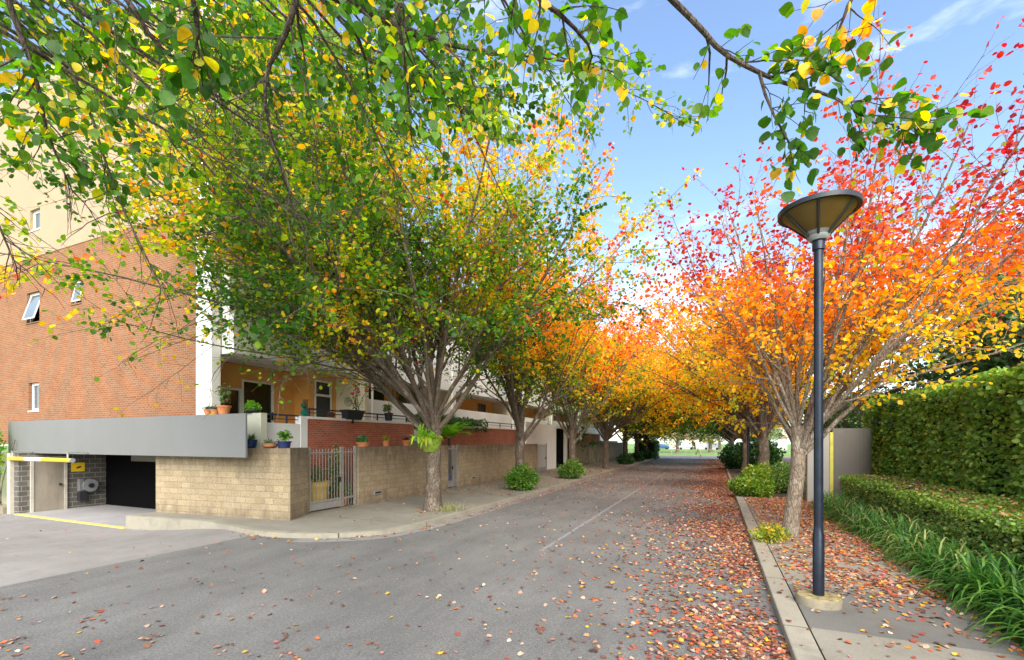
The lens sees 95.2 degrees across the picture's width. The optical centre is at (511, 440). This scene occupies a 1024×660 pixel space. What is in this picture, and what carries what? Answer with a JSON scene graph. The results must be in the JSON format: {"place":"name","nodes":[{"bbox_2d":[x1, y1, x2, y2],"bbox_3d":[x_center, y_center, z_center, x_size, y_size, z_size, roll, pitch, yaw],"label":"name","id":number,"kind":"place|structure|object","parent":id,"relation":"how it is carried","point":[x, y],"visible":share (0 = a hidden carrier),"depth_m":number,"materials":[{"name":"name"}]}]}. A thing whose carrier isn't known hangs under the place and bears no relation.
{"place":"outdoors","nodes":[
{"label":"outdoors","id":0,"kind":"place"},
{"bbox_2d":[19,505,155,526],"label":"garage floor","id":1,"kind":"structure","parent":0,"point":[115,515],"depth_m":18.45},
{"bbox_2d":[0,514,250,586],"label":"driveway","id":2,"kind":"structure","parent":0,"point":[87,546],"depth_m":12.09,"materials":[{"name":"concrete"}]},
{"bbox_2d":[14,513,125,528],"bbox_3d":[-16.118,2.981,16.895,7.350,0.238,0.140,0,0,24],"label":"yellow threshold line","id":3,"kind":"object","parent":2,"relation":"on","point":[89,523],"visible":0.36,"depth_m":16.60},
{"bbox_2d":[134,459,647,531],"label":"footpath beside walls","id":4,"kind":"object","parent":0,"point":[361,515],"visible":0.34,"depth_m":16.10,"materials":[{"name":"concrete"}]},
{"bbox_2d":[156,448,308,520],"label":"boundary wall","id":5,"kind":"structure","parent":4,"relation":"on","point":[266,483],"depth_m":15.19,"materials":[{"name":"brick"}]},
{"bbox_2d":[247,434,257,447],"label":"plant pot","id":6,"kind":"object","parent":5,"relation":"on","point":[251,442],"visible":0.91,"depth_m":15.03,"materials":[{"name":"blue ceramic"}]},
{"bbox_2d":[261,438,277,447],"bbox_3d":[-7.718,0.064,14.863,0.516,0.331,0.556,0,0,24],"label":"plant pot","id":7,"kind":"object","parent":5,"relation":"on","point":[269,444],"visible":0.94,"depth_m":14.73,"materials":[{"name":"brown ceramic"}]},
{"bbox_2d":[276,430,293,447],"bbox_3d":[-7.125,-0.060,14.705,0.579,0.580,0.438,0,0,5],"label":"plant pot","id":8,"kind":"object","parent":5,"relation":"on","point":[283,437],"visible":0.99,"depth_m":14.59,"materials":[{"name":"blue ceramic"}]},
{"bbox_2d":[311,465,330,503],"bbox_3d":[-7.237,1.680,17.061,1.144,1.641,1.132,0,0,24],"label":"plant pot","id":9,"kind":"object","parent":4,"relation":"on","point":[318,486],"visible":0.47,"depth_m":16.83,"materials":[{"name":"yellow ceramic"}]},
{"bbox_2d":[308,446,356,511],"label":"garden gate","id":10,"kind":"structure","parent":4,"relation":"on","point":[323,504],"depth_m":17.00,"materials":[{"name":"metal"}]},
{"bbox_2d":[326,443,344,500],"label":"lattice plant","id":11,"kind":"object","parent":4,"relation":"on","point":[335,446],"visible":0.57,"depth_m":17.90,"materials":[{"name":"green plant"}]},
{"bbox_2d":[330,483,352,504],"bbox_3d":[-6.527,2.013,18.064,1.016,0.973,0.933,0,0,-10],"label":"plant pot","id":12,"kind":"object","parent":4,"relation":"on","point":[345,500],"visible":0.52,"depth_m":17.96,"materials":[{"name":"ceramic"}]},
{"bbox_2d":[0,0,703,511],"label":"autumn tree","id":13,"kind":"object","parent":4,"relation":"on","point":[396,300],"visible":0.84,"depth_m":12.66,"materials":[{"name":"green plant"}]},
{"bbox_2d":[409,423,446,451],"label":"staghorn fern","id":14,"kind":"object","parent":13,"relation":"attached to","point":[428,442],"visible":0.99,"depth_m":16.15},
{"bbox_2d":[295,416,413,499],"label":"terrace wall","id":15,"kind":"structure","parent":4,"relation":"on","point":[321,433],"depth_m":19.50,"materials":[{"name":"red brick"}]},
{"bbox_2d":[308,408,407,421],"bbox_3d":[-6.497,-1.095,20.938,0.060,0.330,6.600,0,0,24],"label":"railing","id":16,"kind":"object","parent":15,"relation":"on","point":[377,414],"visible":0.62,"depth_m":19.32,"materials":[{"name":"black metal"}]},
{"bbox_2d":[340,383,368,423],"bbox_3d":[-6.783,-1.604,20.068,0.756,1.749,1.437,0,0,24],"label":"rose trough","id":17,"kind":"object","parent":16,"relation":"hanging from","point":[355,414],"visible":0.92,"depth_m":19.93,"materials":[{"name":"black plastic"}]},
{"bbox_2d":[382,403,392,420],"bbox_3d":[-5.893,-1.377,22.054,0.555,0.853,0.480,0,0,10],"label":"plant pot","id":18,"kind":"object","parent":16,"relation":"hanging from","point":[388,414],"visible":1,"depth_m":21.95,"materials":[{"name":"black plastic"}]},
{"bbox_2d":[126,458,652,542],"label":"kerb beside walls","id":19,"kind":"structure","parent":4,"relation":"on","point":[142,522],"depth_m":14.64,"materials":[{"name":"concrete"}]},
{"bbox_2d":[353,445,447,504],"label":"boundary wall","id":20,"kind":"structure","parent":4,"relation":"on","point":[387,472],"depth_m":19.88,"materials":[{"name":"brick"}]},
{"bbox_2d":[355,435,369,446],"bbox_3d":[-5.869,-0.010,18.374,0.572,0.479,0.566,0,0,24],"label":"plant pot","id":21,"kind":"object","parent":20,"relation":"on","point":[361,441],"visible":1,"depth_m":18.24,"materials":[{"name":"ceramic"}]},
{"bbox_2d":[433,500,464,512],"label":"grass tuft","id":22,"kind":"object","parent":4,"relation":"on","point":[450,507],"visible":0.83,"depth_m":16.48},
{"bbox_2d":[448,445,457,486],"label":"garden gate","id":23,"kind":"structure","parent":4,"relation":"on","point":[450,483],"depth_m":24.75,"materials":[{"name":"metal"}]},
{"bbox_2d":[441,422,474,473],"bbox_3d":[-3.389,0.711,25.780,3.045,3.586,3.253,0,0,24],"label":"tree fern","id":24,"kind":"object","parent":4,"relation":"on","point":[450,433],"visible":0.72,"depth_m":25.57,"materials":[{"name":"green plant"}]},
{"bbox_2d":[424,423,515,482],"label":"terrace wall","id":25,"kind":"structure","parent":4,"relation":"on","point":[492,435],"depth_m":30.92,"materials":[{"name":"red brick"}]},
{"bbox_2d":[405,412,488,431],"bbox_3d":[-3.591,-1.035,28.046,1.303,1.112,8.189,0,0,24],"label":"terrace hedge","id":26,"kind":"object","parent":25,"relation":"on","point":[472,422],"visible":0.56,"depth_m":28.99,"materials":[{"name":"green plant"}]},
{"bbox_2d":[336,459,645,521],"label":"fallen leaves","id":27,"kind":"object","parent":4,"relation":"on","point":[516,489],"visible":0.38,"depth_m":27.12,"materials":[{"name":"orange plant"}]},
{"bbox_2d":[455,444,537,486],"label":"boundary wall","id":28,"kind":"structure","parent":4,"relation":"on","point":[477,464],"depth_m":28.28,"materials":[{"name":"brick"}]},
{"bbox_2d":[500,462,545,490],"bbox_3d":[0.529,1.876,23.536,2.661,1.663,2.986,0,0,24],"label":"street shrub","id":29,"kind":"object","parent":4,"relation":"on","point":[522,478],"visible":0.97,"depth_m":23.22,"materials":[{"name":"green plant"}]},
{"bbox_2d":[433,203,640,468],"bbox_3d":[0.676,-4.065,24.702,10.563,13.232,15.713,0,0,3],"label":"autumn tree","id":30,"kind":"object","parent":4,"relation":"on","point":[518,407],"visible":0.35,"depth_m":23.01,"materials":[{"name":"orange plant"}]},
{"bbox_2d":[538,443,546,471],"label":"garden gate","id":31,"kind":"structure","parent":4,"relation":"on","point":[542,468],"depth_m":37.70,"materials":[{"name":"metal"}]},
{"bbox_2d":[524,422,566,468],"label":"entry wall","id":32,"kind":"structure","parent":4,"relation":"on","point":[554,437],"depth_m":41.06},
{"bbox_2d":[556,428,562,466],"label":"doorway","id":33,"kind":"structure","parent":32,"relation":"in","point":[559,432],"depth_m":44.25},
{"bbox_2d":[556,458,592,478],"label":"street shrub","id":34,"kind":"object","parent":4,"relation":"on","point":[573,468],"visible":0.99,"depth_m":30.46,"materials":[{"name":"green plant"}]},
{"bbox_2d":[575,443,585,464],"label":"boundary wall","id":35,"kind":"structure","parent":4,"relation":"on","point":[580,455],"depth_m":47.89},
{"bbox_2d":[586,443,593,463],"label":"boundary wall","id":36,"kind":"structure","parent":4,"relation":"on","point":[590,455],"depth_m":51.34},
{"bbox_2d":[520,270,695,461],"bbox_3d":[3.494,-4.257,32.131,13.760,13.600,13.823,0,0,-39],"label":"autumn tree","id":37,"kind":"object","parent":4,"relation":"on","point":[570,431],"visible":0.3,"depth_m":31.33,"materials":[{"name":"orange plant"}]},
{"bbox_2d":[596,442,622,461],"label":"boundary wall","id":38,"kind":"structure","parent":4,"relation":"on","point":[615,449],"depth_m":61.11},
{"bbox_2d":[542,325,688,468],"bbox_3d":[9.404,-4.014,40.892,16.271,13.172,13.687,0,0,24],"label":"autumn tree","id":39,"kind":"object","parent":4,"relation":"on","point":[607,430],"visible":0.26,"depth_m":39.46,"materials":[{"name":"orange plant"}]},
{"bbox_2d":[616,452,634,463],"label":"street shrub","id":40,"kind":"object","parent":4,"relation":"on","point":[621,460],"visible":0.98,"depth_m":49.06,"materials":[{"name":"green plant"}]},
{"bbox_2d":[629,451,644,460],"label":"street shrub","id":41,"kind":"object","parent":4,"relation":"on","point":[641,456],"visible":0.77,"depth_m":56.49,"materials":[{"name":"green plant"}]},
{"bbox_2d":[580,397,694,457],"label":"autumn tree","id":42,"kind":"object","parent":4,"relation":"on","point":[638,436],"visible":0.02,"depth_m":56.66,"materials":[{"name":"orange plant"}]},
{"bbox_2d":[575,334,708,459],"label":"autumn tree","id":43,"kind":"object","parent":4,"relation":"on","point":[656,419],"visible":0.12,"depth_m":48.27,"materials":[{"name":"orange plant"}]},
{"bbox_2d":[639,450,655,458],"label":"street shrub","id":44,"kind":"object","parent":4,"relation":"on","point":[650,455],"visible":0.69,"depth_m":63.02,"materials":[{"name":"green plant"}]},
{"bbox_2d":[616,414,715,457],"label":"autumn tree","id":45,"kind":"object","parent":4,"relation":"on","point":[645,437],"visible":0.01,"depth_m":62.43,"materials":[{"name":"orange plant"}]},
{"bbox_2d":[0,458,790,659],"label":"road","id":46,"kind":"structure","parent":0,"point":[365,613],"depth_m":7.91,"materials":[{"name":"asphalt"}]},
{"bbox_2d":[0,458,791,659],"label":"fallen leaves","id":47,"kind":"object","parent":46,"relation":"on","point":[720,494],"visible":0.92,"depth_m":8.53,"materials":[{"name":"red plant"}]},
{"bbox_2d":[292,457,661,541],"bbox_3d":[8.811,2.607,42.395,2.554,0.026,67.228,0,0,24],"label":"gutter beside walls","id":48,"kind":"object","parent":46,"relation":"on","point":[450,521],"visible":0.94,"depth_m":14.48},
{"bbox_2d":[634,440,659,458],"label":"box hedge","id":49,"kind":"object","parent":48,"relation":"on","point":[654,447],"visible":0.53,"depth_m":65.62,"materials":[{"name":"green plant"}]},
{"bbox_2d":[0,0,993,341],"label":"overhanging tree","id":50,"kind":"object","parent":46,"relation":"on","point":[396,36],"visible":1,"depth_m":3.81,"materials":[{"name":"green plant"}]},
{"bbox_2d":[539,473,663,550],"bbox_3d":[6.601,2.598,24.612,0.100,0.004,29.600,0,0,24],"label":"line","id":51,"kind":"object","parent":46,"relation":"on","point":[562,537],"visible":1,"depth_m":15.03,"materials":[{"name":"paint"}]},
{"bbox_2d":[1,444,790,586],"bbox_3d":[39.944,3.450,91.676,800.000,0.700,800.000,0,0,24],"label":"ground","id":52,"kind":"structure","parent":0,"point":[633,446],"depth_m":216.57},
{"bbox_2d":[0,413,266,513],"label":"parking garage","id":53,"kind":"structure","parent":52,"relation":"on","point":[119,459],"depth_m":18.48,"materials":[{"name":"paint"}]},
{"bbox_2d":[0,416,15,504],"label":"climbing vine","id":54,"kind":"object","parent":53,"relation":"attached to","point":[1,455],"visible":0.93,"depth_m":19.22,"materials":[{"name":"green plant"}]},
{"bbox_2d":[7,451,88,462],"bbox_3d":[-17.648,0.589,17.790,4.630,0.378,0.680,0,0,24],"label":"clearance bar","id":55,"kind":"object","parent":53,"relation":"hanging from","point":[41,459],"visible":1,"depth_m":17.39,"materials":[{"name":"yellow paint"}]},
{"bbox_2d":[30,456,66,511],"bbox_3d":[-19.034,1.760,19.229,0.140,2.220,1.150,0,0,24],"label":"metal door","id":56,"kind":"structure","parent":53,"relation":"in","point":[48,480],"depth_m":19.22,"materials":[{"name":"metal"}]},
{"bbox_2d":[71,462,84,471],"bbox_3d":[-18.695,1.130,20.134,0.033,0.380,0.460,0,0,24],"label":"warning sign","id":57,"kind":"object","parent":53,"relation":"attached to","point":[75,467],"visible":0.91,"depth_m":20.11,"materials":[{"name":"metal"}]},
{"bbox_2d":[77,479,97,500],"bbox_3d":[-18.447,2.115,20.337,0.310,0.930,0.650,0,0,24],"label":"hose reel","id":58,"kind":"object","parent":53,"relation":"attached to","point":[89,485],"visible":1,"depth_m":20.19,"materials":[{"name":"metal"}]},
{"bbox_2d":[0,0,402,444],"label":"apartment building","id":59,"kind":"structure","parent":53,"relation":"on","point":[48,378],"depth_m":19.89,"materials":[{"name":"orange brick"}]},
{"bbox_2d":[22,292,39,324],"bbox_3d":[-22.196,-6.170,21.747,1.210,1.460,0.539,0,0,24],"label":"window","id":60,"kind":"structure","parent":59,"relation":"in","point":[32,310],"depth_m":21.73,"materials":[{"name":"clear glass"}]},
{"bbox_2d":[28,383,38,411],"bbox_3d":[-22.135,-2.020,21.736,0.950,1.360,0.230,0,0,24],"label":"window","id":61,"kind":"structure","parent":59,"relation":"in","point":[35,386],"depth_m":21.89,"materials":[{"name":"clear glass"}]},
{"bbox_2d":[29,210,39,232],"bbox_3d":[-21.983,-10.195,21.648,0.940,1.010,0.230,0,0,24],"label":"window","id":62,"kind":"structure","parent":59,"relation":"in","point":[37,213],"depth_m":21.78,"materials":[{"name":"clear glass"}]},
{"bbox_2d":[70,281,81,305],"bbox_3d":[-18.787,-6.445,20.345,0.840,1.110,0.386,0,0,24],"label":"window","id":63,"kind":"structure","parent":59,"relation":"in","point":[74,299],"depth_m":20.30,"materials":[{"name":"white glass"}]},
{"bbox_2d":[215,383,231,413],"bbox_3d":[-8.943,-1.304,14.513,0.430,0.968,0.578,0,0,-28],"label":"plant pot","id":64,"kind":"object","parent":53,"relation":"on","point":[223,409],"visible":0.97,"depth_m":14.42,"materials":[{"name":"ceramic"}]},
{"bbox_2d":[244,400,261,412],"bbox_3d":[-8.768,-1.155,15.794,0.534,0.469,0.565,0,0,24],"label":"plant pot","id":65,"kind":"object","parent":53,"relation":"on","point":[247,405],"visible":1,"depth_m":15.68,"materials":[{"name":"black plastic"}]},
{"bbox_2d":[562,419,601,452],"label":"garden tree","id":66,"kind":"object","parent":52,"relation":"on","point":[583,436],"visible":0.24,"depth_m":48.77,"materials":[{"name":"green plant"}]},
{"bbox_2d":[221,252,617,445],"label":"terrace building","id":67,"kind":"structure","parent":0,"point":[244,388],"depth_m":21.89,"materials":[{"name":"paint"}]},
{"bbox_2d":[221,387,241,413],"bbox_3d":[-11.480,-1.075,18.828,0.150,2.150,1.150,0,0,24],"label":"window","id":68,"kind":"structure","parent":67,"relation":"in","point":[235,401],"depth_m":19.13,"materials":[{"name":"glass"}]},
{"bbox_2d":[242,379,273,422],"bbox_3d":[-10.905,-1.275,20.061,0.220,2.550,1.530,0,0,24],"label":"patio door","id":69,"kind":"structure","parent":67,"relation":"in","point":[263,395],"depth_m":20.23,"materials":[{"name":"black glass"}]},
{"bbox_2d":[267,423,299,447],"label":"white wall","id":70,"kind":"structure","parent":67,"relation":"attached to","point":[273,429],"depth_m":16.83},
{"bbox_2d":[267,413,297,422],"bbox_3d":[-8.326,-0.795,16.690,0.060,0.330,1.650,0,0,24],"label":"railing","id":71,"kind":"object","parent":70,"relation":"on","point":[286,419],"visible":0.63,"depth_m":16.92,"materials":[{"name":"black metal"}]},
{"bbox_2d":[300,399,307,415],"bbox_3d":[-9.491,-1.450,21.315,0.370,0.900,0.331,0,0,24],"label":"wall ornament","id":72,"kind":"object","parent":67,"relation":"attached to","point":[304,410],"depth_m":21.27,"materials":[{"name":"teal ceramic"}]},
{"bbox_2d":[314,380,331,416],"bbox_3d":[-9.017,-1.425,22.227,0.150,2.850,1.050,0,0,24],"label":"back door","id":73,"kind":"structure","parent":67,"relation":"in","point":[323,397],"depth_m":22.19,"materials":[{"name":"glass"}]},
{"bbox_2d":[369,387,383,400],"bbox_3d":[-7.719,-1.700,26.434,0.170,2.600,1.300,0,0,24],"label":"window","id":74,"kind":"structure","parent":67,"relation":"in","point":[377,395],"depth_m":26.42,"materials":[{"name":"black glass"}]},
{"bbox_2d":[580,433,599,442],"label":"terrace wall","id":75,"kind":"structure","parent":67,"relation":"attached to","point":[596,437],"depth_m":58.32,"materials":[{"name":"red brick"}]},
{"bbox_2d":[0,0,1023,445],"label":"sky","id":76,"kind":"structure","parent":0,"point":[953,36],"materials":[{"name":"blue"}]},
{"bbox_2d":[628,448,790,455],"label":"park lawn","id":77,"kind":"structure","parent":0,"point":[684,452],"depth_m":99.14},
{"bbox_2d":[663,426,702,452],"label":"park tree","id":78,"kind":"object","parent":77,"relation":"on","point":[677,438],"visible":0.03,"depth_m":93.20,"materials":[{"name":"green plant"}]},
{"bbox_2d":[669,433,717,448],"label":"house","id":79,"kind":"structure","parent":77,"relation":"on","point":[698,445],"depth_m":140.44,"materials":[{"name":"paint"}]},
{"bbox_2d":[630,449,790,454],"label":"park fence","id":80,"kind":"object","parent":77,"relation":"on","point":[715,452],"visible":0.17,"depth_m":81.59,"materials":[{"name":"metal"}]},
{"bbox_2d":[694,427,728,451],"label":"park tree","id":81,"kind":"object","parent":77,"relation":"on","point":[710,445],"visible":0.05,"depth_m":95.35,"materials":[{"name":"green plant"}]},
{"bbox_2d":[728,434,787,449],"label":"house","id":82,"kind":"structure","parent":77,"relation":"on","point":[782,443],"depth_m":132.60,"materials":[{"name":"paint"}]},
{"bbox_2d":[750,427,785,443],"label":"park tree","id":83,"kind":"object","parent":77,"relation":"on","point":[777,431],"visible":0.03,"depth_m":92.62,"materials":[{"name":"green plant"}]},
{"bbox_2d":[660,456,790,457],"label":"cross road","id":84,"kind":"structure","parent":0,"point":[695,457],"depth_m":72.86,"materials":[{"name":"asphalt"}]},
{"bbox_2d":[728,468,805,498],"bbox_3d":[21.872,2.529,44.465,2.620,0.142,53.000,0,0,24],"label":"garden bed","id":85,"kind":"object","parent":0,"point":[733,473],"visible":0.07,"depth_m":23.11,"materials":[{"name":"soil"}]},
{"bbox_2d":[717,442,742,468],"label":"garden shrub","id":86,"kind":"object","parent":85,"relation":"on","point":[729,452],"visible":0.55,"depth_m":41.13,"materials":[{"name":"green plant"}]},
{"bbox_2d":[686,412,784,439],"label":"autumn tree","id":87,"kind":"object","parent":85,"relation":"on","point":[779,435],"depth_m":57.58,"materials":[{"name":"orange plant"}]},
{"bbox_2d":[609,249,885,468],"bbox_3d":[12.415,-3.408,23.695,13.560,11.916,11.548,0,0,-35],"label":"autumn tree","id":88,"kind":"object","parent":85,"relation":"on","point":[734,405],"visible":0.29,"depth_m":23.44,"materials":[{"name":"orange plant"}]},
{"bbox_2d":[650,341,844,444],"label":"autumn tree","id":89,"kind":"object","parent":85,"relation":"on","point":[731,437],"visible":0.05,"depth_m":46.88,"materials":[{"name":"orange plant"}]},
{"bbox_2d":[747,427,749,466],"bbox_3d":[12.166,-0.560,24.042,1.090,6.100,1.090,0,0,24],"label":"street lamp","id":90,"kind":"object","parent":85,"relation":"on","point":[748,446],"visible":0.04,"depth_m":23.98,"materials":[{"name":"metal"}]},
{"bbox_2d":[723,474,778,497],"bbox_3d":[10.855,2.067,20.986,2.563,1.145,2.115,0,0,24],"label":"garden shrub","id":91,"kind":"object","parent":85,"relation":"on","point":[745,485],"visible":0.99,"depth_m":20.55,"materials":[{"name":"green plant"}]},
{"bbox_2d":[648,326,863,472],"bbox_3d":[17.602,-3.522,34.669,14.058,12.148,13.735,0,0,24],"label":"autumn tree","id":92,"kind":"object","parent":85,"relation":"on","point":[743,435],"visible":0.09,"depth_m":34.35,"materials":[{"name":"orange plant"}]},
{"bbox_2d":[738,462,781,487],"bbox_3d":[11.882,1.850,22.505,1.861,1.680,1.897,0,0,-27],"label":"garden shrub","id":93,"kind":"object","parent":85,"relation":"on","point":[757,470],"visible":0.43,"depth_m":22.26,"materials":[{"name":"green plant"}]},
{"bbox_2d":[734,433,786,469],"bbox_3d":[19.242,0.958,36.340,3.574,3.396,4.059,0,0,24],"label":"garden shrub","id":94,"kind":"object","parent":85,"relation":"on","point":[775,453],"visible":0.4,"depth_m":35.44,"materials":[{"name":"green plant"}]},
{"bbox_2d":[762,459,805,492],"bbox_3d":[12.658,1.738,22.497,3.137,2.003,3.087,0,0,-38],"label":"garden shrub","id":95,"kind":"object","parent":85,"relation":"on","point":[783,469],"visible":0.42,"depth_m":21.92,"materials":[{"name":"green plant"}]},
{"bbox_2d":[724,465,823,659],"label":"kerb beside garden","id":96,"kind":"structure","parent":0,"point":[796,632],"depth_m":7.13,"materials":[{"name":"concrete"}]},
{"bbox_2d":[744,497,1023,659],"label":"footpath beside garden","id":97,"kind":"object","parent":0,"point":[830,643],"depth_m":6.79,"materials":[{"name":"concrete"}]},
{"bbox_2d":[747,522,792,543],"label":"tree base plant","id":98,"kind":"object","parent":97,"relation":"on","point":[771,533],"visible":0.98,"depth_m":11.39,"materials":[{"name":"yellow plant"}]},
{"bbox_2d":[628,6,1023,538],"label":"autumn tree","id":99,"kind":"object","parent":97,"relation":"on","point":[896,300],"visible":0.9,"depth_m":10.74,"materials":[{"name":"orange plant"}]},
{"bbox_2d":[744,495,1023,659],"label":"fallen leaves","id":100,"kind":"object","parent":97,"relation":"on","point":[780,505],"visible":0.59,"depth_m":8.99,"materials":[{"name":"red plant"}]},
{"bbox_2d":[789,584,1023,656],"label":"footpath patch","id":101,"kind":"object","parent":97,"relation":"on","point":[868,619],"visible":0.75,"depth_m":6.34,"materials":[{"name":"concrete"}]},
{"bbox_2d":[777,189,862,610],"bbox_3d":[4.646,-0.560,7.084,1.090,6.100,1.090,0,0,24],"label":"street lamp","id":102,"kind":"object","parent":101,"relation":"on","point":[816,220],"visible":0.98,"depth_m":7.02,"materials":[{"name":"metal"}]},
{"bbox_2d":[757,458,1019,632],"bbox_3d":[31.946,2.645,18.805,36.450,0.310,92.000,0,0,24],"label":"garden bed","id":103,"kind":"object","parent":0,"point":[788,460],"depth_m":24.92,"materials":[{"name":"soil"}]},
{"bbox_2d":[806,428,871,501],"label":"feature wall","id":104,"kind":"structure","parent":103,"relation":"on","point":[848,451],"depth_m":18.68,"materials":[{"name":"grey paint"}]},
{"bbox_2d":[801,391,891,475],"bbox_3d":[20.533,-0.181,28.728,4.874,5.602,3.549,0,0,24],"label":"clipped hedge","id":105,"kind":"object","parent":103,"relation":"on","point":[852,418],"visible":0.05,"depth_m":27.56,"materials":[{"name":"green plant"}]},
{"bbox_2d":[804,488,1022,591],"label":"border grass","id":106,"kind":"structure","parent":103,"relation":"on","point":[915,547],"depth_m":10.01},
{"bbox_2d":[838,473,1023,569],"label":"hedge","id":107,"kind":"object","parent":103,"relation":"on","point":[994,522],"visible":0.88,"depth_m":10.24,"materials":[{"name":"green plant"}]},
{"bbox_2d":[852,257,1023,430],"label":"evergreen tree","id":108,"kind":"object","parent":103,"relation":"on","point":[1006,359],"visible":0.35,"depth_m":15.54,"materials":[{"name":"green plant"}]},
{"bbox_2d":[861,362,1023,502],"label":"tall hedge","id":109,"kind":"object","parent":103,"relation":"on","point":[959,434],"visible":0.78,"depth_m":13.40,"materials":[{"name":"green plant"}]},
{"bbox_2d":[914,537,1023,653],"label":"border grass","id":110,"kind":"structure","parent":103,"relation":"on","point":[999,597],"depth_m":6.68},
{"bbox_2d":[930,231,1023,373],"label":"autumn tree","id":111,"kind":"object","parent":103,"relation":"on","point":[969,325],"visible":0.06,"depth_m":16.55,"materials":[{"name":"plant"}]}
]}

